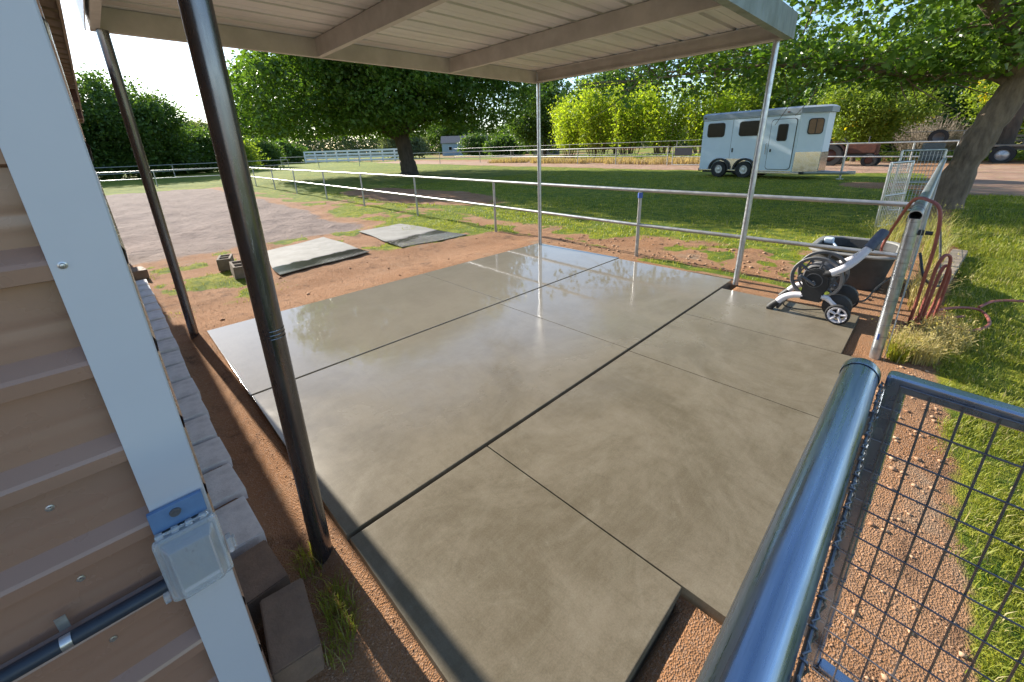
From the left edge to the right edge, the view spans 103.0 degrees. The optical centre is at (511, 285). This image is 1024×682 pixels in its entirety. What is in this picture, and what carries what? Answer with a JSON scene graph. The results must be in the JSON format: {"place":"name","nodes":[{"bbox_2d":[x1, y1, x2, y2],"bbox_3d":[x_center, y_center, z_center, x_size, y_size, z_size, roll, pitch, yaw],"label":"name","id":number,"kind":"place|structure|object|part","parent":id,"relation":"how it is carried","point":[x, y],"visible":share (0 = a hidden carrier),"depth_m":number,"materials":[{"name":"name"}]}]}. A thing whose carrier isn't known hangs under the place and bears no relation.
{"place":"outdoors","nodes":[
{"label":"outdoors","id":0,"kind":"place"},
{"bbox_2d":[60,0,961,152],"label":"sky","id":1,"kind":"structure","parent":0,"point":[162,63],"materials":[{"name":"white"}]},
{"bbox_2d":[99,137,1023,681],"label":"ground","id":2,"kind":"structure","parent":0,"point":[197,217],"depth_m":5.07,"materials":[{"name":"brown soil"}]},
{"bbox_2d":[80,109,115,177],"bbox_3d":[-46.504,-15.717,36.014,14.571,13.584,16.266,-19,25,-41],"label":"round tree","id":3,"kind":"object","parent":2,"relation":"on","point":[84,128],"depth_m":39.25,"materials":[{"name":"green plant"}]},
{"bbox_2d":[0,0,273,681],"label":"metal shed","id":4,"kind":"structure","parent":2,"relation":"on","point":[116,563],"depth_m":0.83,"materials":[{"name":"beige metal"}]},
{"bbox_2d":[131,266,149,279],"bbox_3d":[-5.814,-0.186,6.309,0.324,0.131,0.221,14,24,35],"label":"paver block","id":5,"kind":"object","parent":2,"relation":"on","point":[139,272],"depth_m":6.25,"materials":[{"name":"grey concrete"}]},
{"bbox_2d":[136,279,148,285],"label":"paver block","id":6,"kind":"object","parent":2,"relation":"on","point":[141,282],"depth_m":5.79,"materials":[{"name":"concrete"}]},
{"bbox_2d":[74,59,212,178],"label":"round tree","id":7,"kind":"object","parent":2,"relation":"on","point":[158,126],"visible":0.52,"depth_m":41.08,"materials":[{"name":"green plant"}]},
{"bbox_2d":[137,285,150,291],"bbox_3d":[-5.052,0.135,5.578,0.323,0.201,0.191,15,24,43],"label":"paver block","id":8,"kind":"object","parent":2,"relation":"on","point":[143,287],"depth_m":5.55,"materials":[{"name":"concrete"}]},
{"bbox_2d":[140,289,154,297],"bbox_3d":[-4.797,0.204,5.335,0.321,0.201,0.193,15,26,41],"label":"paver block","id":9,"kind":"object","parent":2,"relation":"on","point":[147,293],"depth_m":5.30,"materials":[{"name":"concrete"}]},
{"bbox_2d":[142,296,157,304],"bbox_3d":[-4.539,0.281,5.082,0.344,0.200,0.193,16,25,42],"label":"paver block","id":10,"kind":"object","parent":2,"relation":"on","point":[148,300],"depth_m":5.04,"materials":[{"name":"concrete"}]},
{"bbox_2d":[144,302,161,311],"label":"paver block","id":11,"kind":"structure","parent":2,"relation":"on","point":[152,307],"depth_m":4.79,"materials":[{"name":"concrete"}]},
{"bbox_2d":[147,310,165,321],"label":"paver block","id":12,"kind":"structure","parent":2,"relation":"on","point":[155,315],"depth_m":4.54,"materials":[{"name":"concrete"}]},
{"bbox_2d":[97,168,219,186],"bbox_3d":[-27.160,-6.326,25.405,16.611,1.230,0.243,-11,21,-26],"label":"pipe fence","id":13,"kind":"object","parent":2,"relation":"on","point":[155,178],"visible":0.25,"depth_m":27.16,"materials":[{"name":"white metal"}]},
{"bbox_2d":[150,319,170,331],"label":"paver block","id":14,"kind":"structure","parent":2,"relation":"on","point":[160,324],"depth_m":4.29,"materials":[{"name":"concrete"}]},
{"bbox_2d":[154,328,173,341],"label":"paver block","id":15,"kind":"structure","parent":2,"relation":"on","point":[163,334],"depth_m":4.03,"materials":[{"name":"concrete"}]},
{"bbox_2d":[157,338,180,354],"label":"paver block","id":16,"kind":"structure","parent":2,"relation":"on","point":[167,345],"depth_m":3.78,"materials":[{"name":"concrete"}]},
{"bbox_2d":[161,350,184,367],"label":"paver block","id":17,"kind":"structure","parent":2,"relation":"on","point":[172,358],"depth_m":3.56,"materials":[{"name":"concrete"}]},
{"bbox_2d":[166,362,190,383],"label":"paver block","id":18,"kind":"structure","parent":2,"relation":"on","point":[178,372],"depth_m":3.31,"materials":[{"name":"concrete"}]},
{"bbox_2d":[171,378,201,400],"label":"paver block","id":19,"kind":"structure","parent":2,"relation":"on","point":[185,388],"depth_m":3.09,"materials":[{"name":"concrete"}]},
{"bbox_2d":[156,114,218,174],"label":"round tree","id":20,"kind":"object","parent":2,"relation":"on","point":[205,139],"visible":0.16,"depth_m":48.39,"materials":[{"name":"green plant"}]},
{"bbox_2d":[97,159,288,176],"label":"pipe fence","id":21,"kind":"object","parent":2,"relation":"on","point":[181,164],"visible":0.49,"depth_m":40.50,"materials":[{"name":"white metal"}]},
{"bbox_2d":[177,394,209,422],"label":"paver block","id":22,"kind":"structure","parent":2,"relation":"on","point":[192,407],"depth_m":2.84,"materials":[{"name":"concrete"}]},
{"bbox_2d":[183,117,208,131],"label":"grey tree","id":23,"kind":"object","parent":2,"relation":"on","point":[201,124],"visible":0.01,"depth_m":97.25,"materials":[{"name":"green plant"}]},
{"bbox_2d":[185,414,217,445],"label":"paver block","id":24,"kind":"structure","parent":2,"relation":"on","point":[200,429],"depth_m":2.61,"materials":[{"name":"concrete"}]},
{"bbox_2d":[193,437,232,473],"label":"paver block","id":25,"kind":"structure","parent":2,"relation":"on","point":[212,454],"depth_m":2.39,"materials":[{"name":"concrete"}]},
{"bbox_2d":[216,254,233,270],"bbox_3d":[-4.724,-0.379,6.728,0.190,0.190,0.390,-12,21,-26],"label":"cinder block","id":26,"kind":"object","parent":2,"relation":"on","point":[222,261],"depth_m":6.58,"materials":[{"name":"grey concrete"}]},
{"bbox_2d":[203,463,247,509],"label":"paver block","id":27,"kind":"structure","parent":2,"relation":"on","point":[224,484],"depth_m":2.16,"materials":[{"name":"concrete"}]},
{"bbox_2d":[229,260,244,279],"bbox_3d":[-4.199,-0.243,6.276,0.190,0.190,0.390,-15,25,-38],"label":"cinder block","id":28,"kind":"object","parent":2,"relation":"on","point":[236,268],"depth_m":6.14,"materials":[{"name":"grey concrete"}]},
{"bbox_2d":[215,496,266,559],"bbox_3d":[-1.332,1.232,1.967,0.323,0.201,0.191,15,24,41],"label":"paver block","id":29,"kind":"object","parent":2,"relation":"on","point":[237,518],"depth_m":1.93,"materials":[{"name":"concrete"}]},
{"bbox_2d":[217,135,270,171],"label":"shrub","id":30,"kind":"object","parent":2,"relation":"on","point":[250,151],"visible":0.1,"depth_m":54.01,"materials":[{"name":"green plant"}]},
{"bbox_2d":[232,540,290,625],"bbox_3d":[-1.072,1.288,1.731,0.273,0.201,0.173,12,23,40],"label":"paver block","id":31,"kind":"object","parent":2,"relation":"on","point":[261,573],"depth_m":1.68,"materials":[{"name":"concrete"}]},
{"bbox_2d":[244,133,291,168],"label":"shrub","id":32,"kind":"object","parent":2,"relation":"on","point":[272,151],"visible":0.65,"depth_m":61.91,"materials":[{"name":"green plant"}]},
{"bbox_2d":[242,129,294,141],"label":"grey tree","id":33,"kind":"object","parent":2,"relation":"on","point":[253,137],"visible":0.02,"depth_m":105.03,"materials":[{"name":"green plant"}]},
{"bbox_2d":[269,139,311,163],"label":"shrub","id":34,"kind":"object","parent":2,"relation":"on","point":[291,150],"visible":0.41,"depth_m":85.21,"materials":[{"name":"green plant"}]},
{"bbox_2d":[260,578,324,681],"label":"paver block","id":35,"kind":"object","parent":2,"relation":"on","point":[294,648],"depth_m":1.45,"materials":[{"name":"grey concrete"}]},
{"bbox_2d":[267,237,368,274],"bbox_3d":[-3.805,-0.607,7.554,1.602,0.027,2.410,-19,25,-41],"label":"rubber mat","id":36,"kind":"object","parent":2,"relation":"on","point":[302,255],"visible":0.94,"depth_m":7.39,"materials":[{"name":"grey rubber"}]},
{"bbox_2d":[285,541,367,672],"bbox_3d":[-0.788,1.244,1.660,0.288,0.152,0.663,-19,25,-41],"label":"grass tuft","id":37,"kind":"object","parent":2,"relation":"on","point":[326,603],"visible":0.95,"depth_m":1.61,"materials":[{"name":"green plant"}]},
{"bbox_2d":[303,148,398,162],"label":"board fence","id":38,"kind":"object","parent":2,"relation":"on","point":[348,157],"visible":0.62,"depth_m":80.35,"materials":[{"name":"white paint"}]},
{"bbox_2d":[185,49,549,174],"bbox_3d":[-10.150,-16.108,29.765,22.294,16.327,23.294,-19,25,-41],"label":"shade tree","id":39,"kind":"object","parent":2,"relation":"on","point":[325,98],"visible":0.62,"depth_m":25.21,"materials":[{"name":"green plant"}]},
{"bbox_2d":[377,134,433,157],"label":"background tree","id":40,"kind":"object","parent":2,"relation":"on","point":[419,147],"visible":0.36,"depth_m":91.73,"materials":[{"name":"green plant"}]},
{"bbox_2d":[358,224,466,246],"bbox_3d":[-2.361,-1.145,9.014,1.530,0.031,2.463,-19,25,-41],"label":"rubber mat","id":41,"kind":"object","parent":2,"relation":"on","point":[393,234],"visible":0.99,"depth_m":8.82,"materials":[{"name":"grey rubber"}]},
{"bbox_2d":[75,0,797,566],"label":"carport","id":42,"kind":"object","parent":2,"relation":"on","point":[537,42],"visible":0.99,"depth_m":3.57,"materials":[{"name":"white metal"}]},
{"bbox_2d":[422,119,491,153],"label":"background tree","id":43,"kind":"object","parent":2,"relation":"on","point":[436,135],"visible":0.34,"depth_m":136.94,"materials":[{"name":"green plant"}]},
{"bbox_2d":[440,135,487,155],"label":"house","id":44,"kind":"structure","parent":2,"relation":"on","point":[449,144],"depth_m":118.06,"materials":[{"name":"grey"}]},
{"bbox_2d":[457,130,489,155],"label":"background tree","id":45,"kind":"object","parent":2,"relation":"on","point":[473,142],"visible":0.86,"depth_m":101.43,"materials":[{"name":"green plant"}]},
{"bbox_2d":[280,146,668,168],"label":"pipe fence","id":46,"kind":"object","parent":2,"relation":"on","point":[577,156],"visible":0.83,"depth_m":44.45,"materials":[{"name":"white metal"}]},
{"bbox_2d":[482,131,531,156],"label":"shrub","id":47,"kind":"object","parent":2,"relation":"on","point":[502,141],"visible":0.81,"depth_m":80.01,"materials":[{"name":"green plant"}]},
{"bbox_2d":[486,114,554,153],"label":"background tree","id":48,"kind":"object","parent":2,"relation":"on","point":[499,132],"visible":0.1,"depth_m":106.34,"materials":[{"name":"green plant"}]},
{"bbox_2d":[207,243,859,681],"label":"concrete pad","id":49,"kind":"object","parent":2,"relation":"on","point":[541,463],"visible":0.77,"depth_m":2.44,"materials":[{"name":"grey concrete"}]},
{"bbox_2d":[766,229,888,324],"bbox_3d":[3.019,-0.146,3.937,0.652,0.886,0.775,-19,25,-41],"label":"hose reel cart","id":50,"kind":"object","parent":49,"relation":"on","point":[818,279],"visible":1,"depth_m":3.84,"materials":[{"name":"grey plastic"}]},
{"bbox_2d":[859,266,908,301],"bbox_3d":[3.845,-0.010,4.275,0.972,0.266,0.065,-10,20,-24],"label":"supply hose","id":51,"kind":"object","parent":50,"relation":"attached to","point":[878,286],"visible":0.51,"depth_m":4.29,"materials":[{"name":"black rubber"}]},
{"bbox_2d":[502,78,579,157],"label":"background tree","id":52,"kind":"object","parent":2,"relation":"on","point":[525,131],"visible":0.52,"depth_m":64.41,"materials":[{"name":"green plant"}]},
{"bbox_2d":[533,138,559,155],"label":"hut","id":53,"kind":"object","parent":2,"relation":"on","point":[552,153],"visible":0.2,"depth_m":80.58,"materials":[{"name":"grey"}]},
{"bbox_2d":[546,90,596,158],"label":"tall shrub","id":54,"kind":"object","parent":2,"relation":"on","point":[562,128],"visible":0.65,"depth_m":52.89,"materials":[{"name":"green plant"}]},
{"bbox_2d":[249,167,914,257],"bbox_3d":[-7.090,-3.780,15.864,0.212,1.261,32.925,-18,24,-39],"label":"pipe fence","id":55,"kind":"object","parent":2,"relation":"on","point":[640,191],"visible":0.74,"depth_m":6.16,"materials":[{"name":"grey metal"}]},
{"bbox_2d":[564,75,626,158],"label":"tall shrub","id":56,"kind":"object","parent":2,"relation":"on","point":[594,125],"visible":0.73,"depth_m":48.53,"materials":[{"name":"green plant"}]},
{"bbox_2d":[564,67,667,154],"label":"background tree","id":57,"kind":"object","parent":2,"relation":"on","point":[619,74],"visible":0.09,"depth_m":53.41,"materials":[{"name":"green plant"}]},
{"bbox_2d":[601,77,651,154],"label":"tall shrub","id":58,"kind":"object","parent":2,"relation":"on","point":[631,131],"visible":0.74,"depth_m":45.41,"materials":[{"name":"green plant"}]},
{"bbox_2d":[289,103,965,158],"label":"woods","id":59,"kind":"object","parent":2,"relation":"on","point":[352,143],"visible":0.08,"depth_m":158.72,"materials":[{"name":"green plant"}]},
{"bbox_2d":[632,68,703,155],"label":"tall shrub","id":60,"kind":"object","parent":2,"relation":"on","point":[659,120],"visible":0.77,"depth_m":42.12,"materials":[{"name":"green plant"}]},
{"bbox_2d":[671,146,701,164],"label":"pipe gate","id":61,"kind":"structure","parent":2,"relation":"on","point":[684,152],"depth_m":30.91,"materials":[{"name":"white metal"}]},
{"bbox_2d":[673,74,750,157],"bbox_3d":[19.074,-16.456,39.384,6.887,8.561,6.376,6,20,23],"label":"tall shrub","id":62,"kind":"object","parent":2,"relation":"on","point":[694,118],"visible":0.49,"depth_m":38.65,"materials":[{"name":"green plant"}]},
{"bbox_2d":[454,128,1023,158],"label":"wire fence","id":63,"kind":"object","parent":2,"relation":"on","point":[699,153],"visible":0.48,"depth_m":43.56,"materials":[{"name":"grey metal"}]},
{"bbox_2d":[715,68,823,110],"bbox_3d":[26.897,-18.310,42.039,13.281,10.095,12.758,-19,25,-41],"label":"background tree","id":64,"kind":"object","parent":2,"relation":"on","point":[754,103],"visible":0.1,"depth_m":39.86,"materials":[{"name":"green plant"}]},
{"bbox_2d":[698,104,855,179],"bbox_3d":[12.539,-6.707,19.345,2.170,3.075,6.550,-14,22,-32],"label":"horse trailer","id":65,"kind":"object","parent":2,"relation":"on","point":[799,143],"visible":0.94,"depth_m":18.57,"materials":[{"name":"white metal"}]},
{"bbox_3d":[10.298,-7.811,20.542,0.025,0.670,0.900,-14,22,-32],"label":"window","id":66,"kind":"part","parent":65,"relation":"part of","materials":[{"name":"black glass"}]},
{"bbox_3d":[11.236,-7.412,19.269,0.025,0.670,0.960,-14,22,-32],"label":"window","id":67,"kind":"part","parent":65,"relation":"part of","materials":[{"name":"black glass"}]},
{"bbox_3d":[12.093,-6.330,18.342,0.043,2.130,1.010,-14,22,-32],"label":"door","id":68,"kind":"part","parent":65,"relation":"part of","materials":[{"name":"white metal"}]},
{"bbox_3d":[13.034,-6.819,17.463,0.580,0.650,0.034,4,19,16],"label":"window","id":69,"kind":"part","parent":65,"relation":"part of","materials":[{"name":"brown glass"}]},
{"bbox_2d":[545,0,1023,209],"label":"mulberry tree","id":70,"kind":"object","parent":2,"relation":"on","point":[913,63],"visible":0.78,"depth_m":9.46,"materials":[{"name":"green plant"}]},
{"bbox_2d":[696,358,883,681],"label":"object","id":71,"kind":"object","parent":2,"relation":"on","point":[759,637],"visible":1,"depth_m":0.60,"materials":[{"name":"metal"}]},
{"bbox_2d":[587,145,1023,160],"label":"roadside weeds","id":72,"kind":"object","parent":2,"relation":"on","point":[1019,156],"visible":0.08,"depth_m":28.46,"materials":[{"name":"green plant"}]},
{"bbox_2d":[826,136,880,165],"bbox_3d":[20.807,-8.233,25.125,1.640,1.750,3.010,-16,23,-37],"label":"tractor","id":73,"kind":"object","parent":2,"relation":"on","point":[857,150],"visible":0.73,"depth_m":24.65,"materials":[{"name":"orange paint"}]},
{"bbox_2d":[809,236,899,290],"bbox_3d":[4.301,-0.286,5.149,1.130,0.485,0.870,-19,25,-41],"label":"water trough","id":74,"kind":"object","parent":2,"relation":"on","point":[868,272],"visible":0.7,"depth_m":4.79,"materials":[{"name":"grey plastic"}]},
{"bbox_2d":[775,30,994,155],"bbox_3d":[36.210,-17.552,37.661,21.291,10.881,18.384,-19,25,-41],"label":"background tree","id":75,"kind":"object","parent":2,"relation":"on","point":[807,94],"visible":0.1,"depth_m":33.42,"materials":[{"name":"green plant"}]},
{"bbox_2d":[807,75,967,161],"bbox_3d":[24.392,-11.250,27.245,8.104,6.308,8.304,-19,25,-41],"label":"palo verde","id":76,"kind":"object","parent":2,"relation":"on","point":[862,116],"visible":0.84,"depth_m":26.40,"materials":[{"name":"green plant"}]},
{"bbox_2d":[828,140,959,171],"bbox_3d":[17.303,-7.546,24.158,0.353,1.585,12.787,-12,21,-28],"label":"pipe fence","id":77,"kind":"object","parent":2,"relation":"on","point":[915,142],"visible":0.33,"depth_m":20.78,"materials":[{"name":"grey metal"}]},
{"bbox_2d":[874,160,914,227],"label":"gate","id":78,"kind":"structure","parent":2,"relation":"on","point":[903,193],"depth_m":7.90,"materials":[{"name":"metal"}]},
{"bbox_2d":[856,200,934,242],"bbox_3d":[6.626,-1.075,7.048,3.160,0.682,1.160,-19,25,-41],"label":"dry grass clump","id":79,"kind":"object","parent":2,"relation":"on","point":[896,231],"visible":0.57,"depth_m":7.07,"materials":[{"name":"yellow plant"}]},
{"bbox_2d":[871,330,935,363],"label":"green grass clump","id":80,"kind":"object","parent":2,"relation":"on","point":[902,358],"visible":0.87,"depth_m":3.20,"materials":[{"name":"green plant"}]},
{"bbox_2d":[869,157,946,360],"bbox_3d":[6.513,-1.131,6.407,10.230,1.345,0.161,-19,25,-41],"label":"fence post","id":81,"kind":"object","parent":2,"relation":"on","point":[918,216],"visible":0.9,"depth_m":3.10,"materials":[{"name":"metal"}]},
{"bbox_2d":[919,210,941,286],"bbox_3d":[4.673,-0.463,4.491,2.020,0.602,0.228,-19,25,-41],"label":"drain hose","id":82,"kind":"object","parent":81,"relation":"attached to","point":[921,259],"visible":0.66,"depth_m":4.13,"materials":[{"name":"rubber"}]},
{"bbox_2d":[799,371,1023,681],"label":"gate","id":83,"kind":"structure","parent":2,"relation":"on","point":[898,387],"depth_m":1.05,"materials":[{"name":"metal"}]},
{"bbox_2d":[886,143,947,210],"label":"gate","id":84,"kind":"structure","parent":2,"relation":"on","point":[932,152],"depth_m":9.49,"materials":[{"name":"metal"}]},
{"bbox_2d":[872,316,965,365],"bbox_3d":[3.225,0.439,3.248,0.566,0.301,0.648,10,22,31],"label":"dry grass clump","id":85,"kind":"object","parent":2,"relation":"on","point":[929,354],"visible":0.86,"depth_m":3.18,"materials":[{"name":"plant"}]},
{"bbox_2d":[887,108,969,159],"bbox_3d":[29.599,-10.822,29.127,4.432,3.581,4.160,2,19,11],"label":"dry shrub","id":86,"kind":"object","parent":2,"relation":"on","point":[915,136],"visible":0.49,"depth_m":28.53,"materials":[{"name":"beige plant"}]},
{"bbox_2d":[880,196,990,331],"bbox_3d":[3.922,-0.250,3.725,1.700,1.232,0.909,-19,25,-41],"label":"garden hose","id":87,"kind":"object","parent":2,"relation":"on","point":[943,287],"visible":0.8,"depth_m":3.57,"materials":[{"name":"red rubber"}]},
{"bbox_2d":[925,129,948,162],"bbox_3d":[25.693,-8.386,24.720,0.900,2.003,0.230,11,23,34],"label":"spare wheel","id":88,"kind":"object","parent":2,"relation":"on","point":[940,135],"visible":0.7,"depth_m":24.50,"materials":[{"name":"rubber"}]},
{"bbox_2d":[903,309,988,354],"bbox_3d":[3.791,0.358,3.578,0.980,0.240,0.546,-19,25,-41],"label":"dry grass clump","id":89,"kind":"object","parent":2,"relation":"on","point":[949,327],"visible":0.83,"depth_m":3.50,"materials":[{"name":"plant"}]},
{"bbox_2d":[896,197,997,274],"bbox_3d":[6.628,-0.920,6.389,4.296,0.809,1.427,-19,25,-41],"label":"dry grass clump","id":90,"kind":"object","parent":2,"relation":"on","point":[928,241],"visible":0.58,"depth_m":5.94,"materials":[{"name":"yellow plant"}]},
{"bbox_2d":[931,249,967,294],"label":"timber beam","id":91,"kind":"structure","parent":2,"relation":"on","point":[958,258],"depth_m":5.55,"materials":[{"name":"grey wood"}]},
{"bbox_2d":[903,254,1002,315],"bbox_3d":[4.397,-0.021,4.229,0.773,0.568,1.904,11,22,33],"label":"dry grass clump","id":92,"kind":"object","parent":2,"relation":"on","point":[914,289],"visible":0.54,"depth_m":4.19,"materials":[{"name":"plant"}]},
{"bbox_2d":[901,0,1023,161],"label":"dark trunk tree","id":93,"kind":"object","parent":2,"relation":"on","point":[1010,131],"visible":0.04,"depth_m":23.17,"materials":[{"name":"green plant"}]},
{"bbox_2d":[942,65,1023,143],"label":"palo verde","id":94,"kind":"object","parent":2,"relation":"on","point":[984,98],"visible":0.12,"depth_m":26.17,"materials":[{"name":"green plant"}]},
{"bbox_2d":[950,123,1019,151],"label":"dry shrub","id":95,"kind":"object","parent":2,"relation":"on","point":[957,142],"visible":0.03,"depth_m":28.32,"materials":[{"name":"beige plant"}]},
{"bbox_2d":[977,104,1023,143],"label":"background tree","id":96,"kind":"object","parent":2,"relation":"on","point":[1017,134],"visible":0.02,"depth_m":32.92,"materials":[{"name":"green plant"}]},
{"bbox_2d":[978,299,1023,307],"bbox_3d":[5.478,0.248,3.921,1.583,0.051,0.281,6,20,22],"label":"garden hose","id":97,"kind":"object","parent":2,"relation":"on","point":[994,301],"visible":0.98,"depth_m":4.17,"materials":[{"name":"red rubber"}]},
{"bbox_2d":[988,135,1023,162],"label":"wheel","id":98,"kind":"object","parent":2,"relation":"on","point":[1005,153],"visible":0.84,"depth_m":22.97,"materials":[{"name":"grey rubber"}]},
{"bbox_2d":[148,171,1023,681],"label":"grass","id":99,"kind":"structure","parent":0,"point":[1000,271],"depth_m":5.01,"materials":[{"name":"green plant"}]},
{"bbox_2d":[487,155,699,164],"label":"dry roadside grass","id":100,"kind":"structure","parent":0,"point":[648,160],"depth_m":38.73,"materials":[{"name":"plant"}]}
]}

